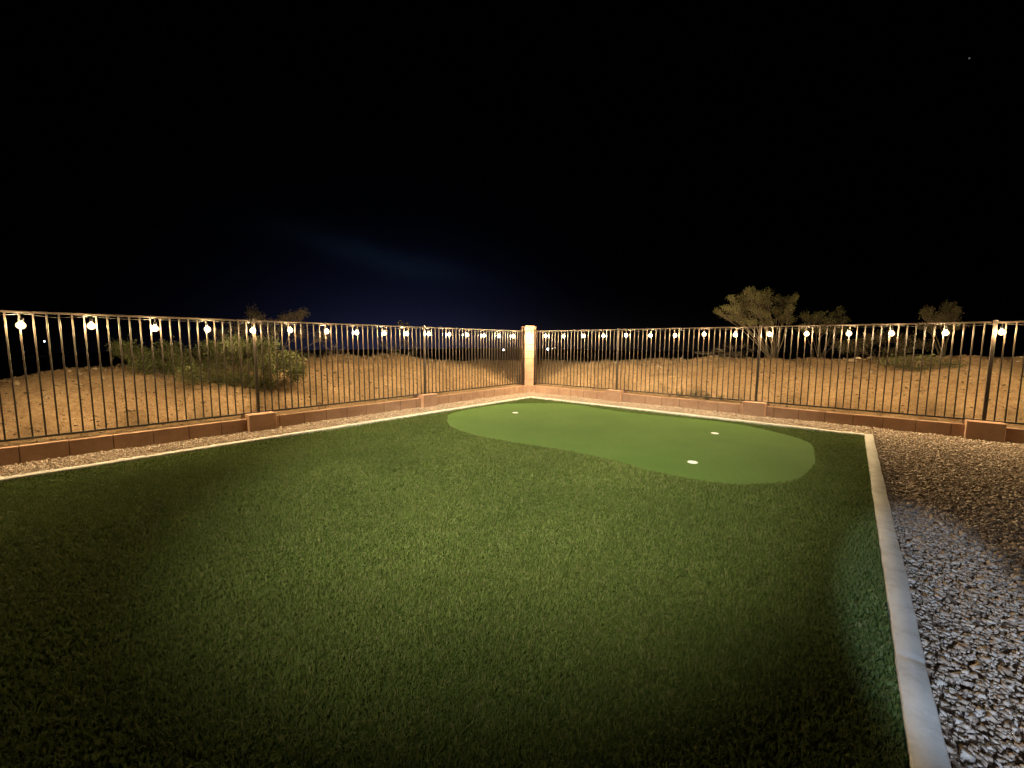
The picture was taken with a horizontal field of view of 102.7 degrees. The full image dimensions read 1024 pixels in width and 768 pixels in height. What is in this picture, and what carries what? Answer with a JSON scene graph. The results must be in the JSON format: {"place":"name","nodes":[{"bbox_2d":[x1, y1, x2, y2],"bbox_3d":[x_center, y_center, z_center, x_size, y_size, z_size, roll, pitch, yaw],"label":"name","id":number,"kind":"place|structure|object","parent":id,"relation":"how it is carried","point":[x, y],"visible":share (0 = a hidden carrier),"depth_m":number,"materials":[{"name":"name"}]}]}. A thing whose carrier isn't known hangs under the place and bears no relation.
{"place":"outdoors","nodes":[
{"label":"outdoors","id":0,"kind":"place"},
{"bbox_2d":[0,398,909,767],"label":"lawn","id":1,"kind":"structure","parent":0,"point":[466,699],"depth_m":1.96,"materials":[{"name":"green plant"}]},
{"bbox_2d":[447,403,814,484],"bbox_3d":[1.503,0.735,7.072,6.062,0.001,3.783,5,8,41],"label":"putting green","id":2,"kind":"object","parent":1,"relation":"on","point":[730,453],"visible":0.96,"depth_m":6.13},
{"bbox_2d":[0,348,1023,446],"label":"ground","id":3,"kind":"structure","parent":0,"point":[31,371],"depth_m":8.15,"materials":[{"name":"brown soil"}]},
{"bbox_2d":[104,334,211,386],"bbox_3d":[-6.067,-0.417,7.288,2.226,0.938,1.023,2,6,20],"label":"desert shrub","id":4,"kind":"object","parent":3,"relation":"on","point":[137,355],"visible":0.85,"depth_m":7.21,"materials":[{"name":"green plant"}]},
{"bbox_2d":[187,331,308,393],"bbox_3d":[-4.996,-0.368,7.582,2.432,1.227,1.283,1,6,4],"label":"desert shrub","id":5,"kind":"object","parent":3,"relation":"on","point":[228,357],"visible":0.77,"depth_m":7.45,"materials":[{"name":"green plant"}]},
{"bbox_2d":[0,385,526,465],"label":"block wall","id":6,"kind":"structure","parent":3,"relation":"on","point":[250,422],"depth_m":6.30,"materials":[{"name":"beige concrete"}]},
{"bbox_2d":[0,310,524,441],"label":"picket fence","id":7,"kind":"object","parent":6,"relation":"on","point":[204,417],"visible":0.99,"depth_m":6.64,"materials":[{"name":"black metal"}]},
{"bbox_2d":[0,313,1022,336],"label":"string lights","id":8,"kind":"object","parent":7,"relation":"hanging from","point":[326,331],"visible":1,"depth_m":6.83,"materials":[{"name":"white glass"}]},
{"bbox_2d":[205,305,333,357],"bbox_3d":[-5.612,-1.221,9.621,2.938,1.447,1.440,0,6,-7],"label":"desert shrub","id":9,"kind":"object","parent":3,"relation":"on","point":[280,318],"visible":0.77,"depth_m":9.44,"materials":[{"name":"green plant"}]},
{"bbox_2d":[311,343,354,355],"bbox_3d":[-4.573,-0.856,10.542,1.212,0.444,0.709,0,6,-5],"label":"dead brush","id":10,"kind":"object","parent":3,"relation":"on","point":[329,350],"visible":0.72,"depth_m":10.51,"materials":[{"name":"brown plant"}]},
{"bbox_2d":[378,320,419,355],"bbox_3d":[-3.354,-1.370,12.381,1.214,1.344,0.977,1,6,10],"label":"desert shrub","id":11,"kind":"object","parent":3,"relation":"on","point":[406,343],"visible":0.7,"depth_m":12.39,"materials":[{"name":"green plant"}]},
{"bbox_2d":[0,353,1023,444],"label":"pebbles","id":12,"kind":"object","parent":3,"relation":"on","point":[16,382],"visible":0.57,"depth_m":8.10,"materials":[{"name":"brown gravel"}]},
{"bbox_2d":[521,326,535,391],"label":"corner pillar","id":13,"kind":"structure","parent":3,"relation":"on","point":[529,361],"depth_m":11.94,"materials":[{"name":"beige concrete"}]},
{"bbox_2d":[693,343,754,358],"bbox_3d":[5.890,-0.946,11.205,1.959,0.617,0.984,1,6,3],"label":"dead brush","id":14,"kind":"object","parent":3,"relation":"on","point":[726,353],"visible":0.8,"depth_m":11.17,"materials":[{"name":"brown plant"}]},
{"bbox_2d":[713,286,799,357],"bbox_3d":[6.401,-1.523,10.653,2.161,1.965,1.295,-1,6,-10],"label":"desert tree","id":15,"kind":"object","parent":3,"relation":"on","point":[789,301],"visible":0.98,"depth_m":10.47,"materials":[{"name":"green plant"}]},
{"bbox_2d":[532,385,1023,444],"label":"block wall","id":16,"kind":"structure","parent":3,"relation":"on","point":[988,431],"depth_m":7.54,"materials":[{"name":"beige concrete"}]},
{"bbox_2d":[534,320,1023,424],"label":"picket fence","id":17,"kind":"object","parent":16,"relation":"on","point":[990,367],"visible":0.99,"depth_m":7.76,"materials":[{"name":"black metal"}]},
{"bbox_2d":[797,306,852,357],"bbox_3d":[8.533,-1.331,10.966,1.698,1.647,1.010,-1,6,-12],"label":"desert tree","id":18,"kind":"object","parent":3,"relation":"on","point":[817,317],"visible":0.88,"depth_m":11.02,"materials":[{"name":"green plant"}]},
{"bbox_2d":[828,322,936,357],"bbox_3d":[8.563,-0.981,9.516,2.244,0.966,1.372,0,6,-4],"label":"desert shrub","id":19,"kind":"object","parent":3,"relation":"on","point":[884,339],"visible":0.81,"depth_m":9.43,"materials":[{"name":"green plant"}]},
{"bbox_2d":[875,354,967,372],"bbox_3d":[7.893,-0.415,7.926,1.342,0.444,0.971,5,8,41],"label":"desert shrub","id":20,"kind":"object","parent":3,"relation":"on","point":[946,363],"visible":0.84,"depth_m":7.94,"materials":[{"name":"green plant"}]},
{"bbox_2d":[918,299,965,356],"bbox_3d":[9.738,-1.206,9.191,0.811,1.441,1.784,14,15,67],"label":"desert tree","id":21,"kind":"object","parent":3,"relation":"on","point":[928,313],"visible":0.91,"depth_m":9.05,"materials":[{"name":"green plant"}]},
{"bbox_2d":[0,392,1023,767],"bbox_3d":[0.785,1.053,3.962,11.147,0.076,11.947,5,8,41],"label":"gravel","id":22,"kind":"structure","parent":0,"point":[912,478],"depth_m":3.12,"materials":[{"name":"grey gravel"}]},
{"bbox_2d":[0,396,533,482],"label":"concrete border","id":23,"kind":"object","parent":22,"relation":"on","point":[53,471],"visible":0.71,"depth_m":5.48,"materials":[{"name":"grey concrete"}]},
{"bbox_2d":[531,397,864,435],"bbox_3d":[3.043,0.624,8.596,6.617,0.133,0.131,5,8,41],"label":"concrete border","id":24,"kind":"object","parent":22,"relation":"on","point":[779,425],"visible":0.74,"depth_m":7.78,"materials":[{"name":"grey concrete"}]},
{"bbox_2d":[864,434,951,767],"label":"concrete border","id":25,"kind":"object","parent":22,"relation":"on","point":[925,743],"visible":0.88,"depth_m":1.90,"materials":[{"name":"grey concrete"}]},
{"bbox_2d":[0,0,1023,356],"label":"sky","id":26,"kind":"structure","parent":0,"point":[546,165],"materials":[{"name":"black"}]}
]}

